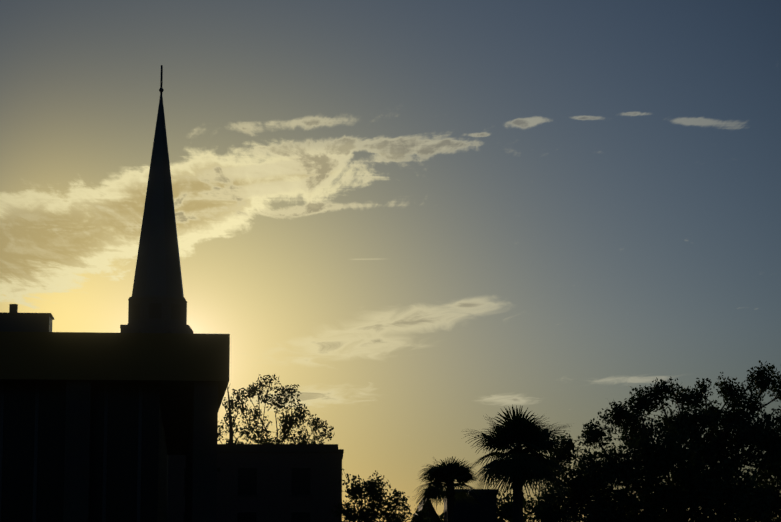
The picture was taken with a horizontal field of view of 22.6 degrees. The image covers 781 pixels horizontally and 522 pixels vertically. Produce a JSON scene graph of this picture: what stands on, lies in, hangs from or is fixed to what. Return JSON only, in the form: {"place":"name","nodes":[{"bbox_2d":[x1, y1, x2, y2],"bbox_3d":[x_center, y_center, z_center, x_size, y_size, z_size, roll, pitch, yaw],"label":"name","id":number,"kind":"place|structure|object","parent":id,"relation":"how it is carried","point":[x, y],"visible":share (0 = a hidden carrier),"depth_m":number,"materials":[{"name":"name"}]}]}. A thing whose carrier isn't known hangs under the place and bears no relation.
{"place":"outdoors","nodes":[
{"label":"outdoors","id":0,"kind":"place"},
{"bbox_2d":[0,331,229,521],"bbox_3d":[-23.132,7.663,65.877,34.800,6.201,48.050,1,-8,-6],"label":"building block","id":1,"kind":"structure","parent":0,"point":[97,427],"depth_m":45.44,"materials":[{"name":"black concrete"}]},
{"bbox_2d":[0,304,53,331],"bbox_3d":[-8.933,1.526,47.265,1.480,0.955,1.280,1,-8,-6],"label":"rooftop structure","id":2,"kind":"object","parent":1,"relation":"on","point":[13,320],"visible":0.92,"depth_m":46.69,"materials":[{"name":"grey metal"}]},
{"bbox_2d":[120,65,192,332],"bbox_3d":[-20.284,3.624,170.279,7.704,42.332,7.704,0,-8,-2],"label":"steeple","id":3,"kind":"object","parent":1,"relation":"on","point":[157,303],"depth_m":169.31,"materials":[{"name":"paint"}]},
{"bbox_2d":[0,0,780,521],"label":"sky","id":4,"kind":"structure","parent":0,"point":[424,219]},
{"bbox_2d":[444,489,498,521],"bbox_3d":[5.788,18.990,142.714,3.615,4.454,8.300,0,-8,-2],"label":"flat roofed shed","id":5,"kind":"structure","parent":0,"point":[485,510],"depth_m":138.88,"materials":[{"name":"grey paint"}]},
{"label":"ground","id":6,"kind":"structure","parent":0,"visible":0},
{"bbox_2d":[224,383,237,443],"bbox_3d":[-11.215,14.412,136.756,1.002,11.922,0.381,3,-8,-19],"label":"sapling","id":7,"kind":"object","parent":6,"relation":"on","point":[231,427],"visible":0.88,"depth_m":137.16,"materials":[{"name":"black plant"}]},
{"bbox_2d":[167,444,343,521],"bbox_3d":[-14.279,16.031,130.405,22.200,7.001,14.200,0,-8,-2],"label":"building block","id":8,"kind":"structure","parent":6,"relation":"on","point":[278,483],"depth_m":123.79,"materials":[{"name":"brick"}]},
{"bbox_2d":[217,374,334,443],"bbox_3d":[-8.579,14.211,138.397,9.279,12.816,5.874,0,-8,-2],"label":"tree","id":9,"kind":"object","parent":6,"relation":"on","point":[285,422],"visible":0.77,"depth_m":138.78,"materials":[{"name":"black plant"}]},
{"bbox_2d":[330,469,433,521],"bbox_3d":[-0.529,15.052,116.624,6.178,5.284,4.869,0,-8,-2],"label":"tree","id":10,"kind":"object","parent":6,"relation":"on","point":[364,513],"visible":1,"depth_m":115.84,"materials":[{"name":"black plant"}]},
{"bbox_2d":[415,498,440,521],"bbox_3d":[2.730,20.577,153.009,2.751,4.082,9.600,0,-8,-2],"label":"roof","id":11,"kind":"structure","parent":6,"relation":"on","point":[433,516],"depth_m":148.69,"materials":[{"name":"grey paint"}]},
{"bbox_2d":[410,456,481,521],"bbox_3d":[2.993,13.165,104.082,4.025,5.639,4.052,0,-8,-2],"label":"sabal palm","id":12,"kind":"object","parent":6,"relation":"on","point":[442,476],"visible":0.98,"depth_m":103.69,"materials":[{"name":"black plant"}]},
{"bbox_2d":[437,486,530,521],"bbox_3d":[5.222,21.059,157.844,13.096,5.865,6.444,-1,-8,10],"label":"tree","id":13,"kind":"object","parent":6,"relation":"on","point":[505,510],"visible":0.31,"depth_m":156.00,"materials":[{"name":"black plant"}]},
{"bbox_2d":[464,404,573,521],"bbox_3d":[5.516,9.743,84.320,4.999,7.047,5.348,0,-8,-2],"label":"sabal palm","id":14,"kind":"object","parent":6,"relation":"on","point":[519,466],"visible":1,"depth_m":83.81,"materials":[{"name":"black plant"}]},
{"bbox_2d":[510,360,780,521],"bbox_3d":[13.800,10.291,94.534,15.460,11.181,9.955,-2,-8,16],"label":"live oak","id":15,"kind":"object","parent":6,"relation":"on","point":[714,492],"visible":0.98,"depth_m":92.47,"materials":[{"name":"black plant"}]}
]}

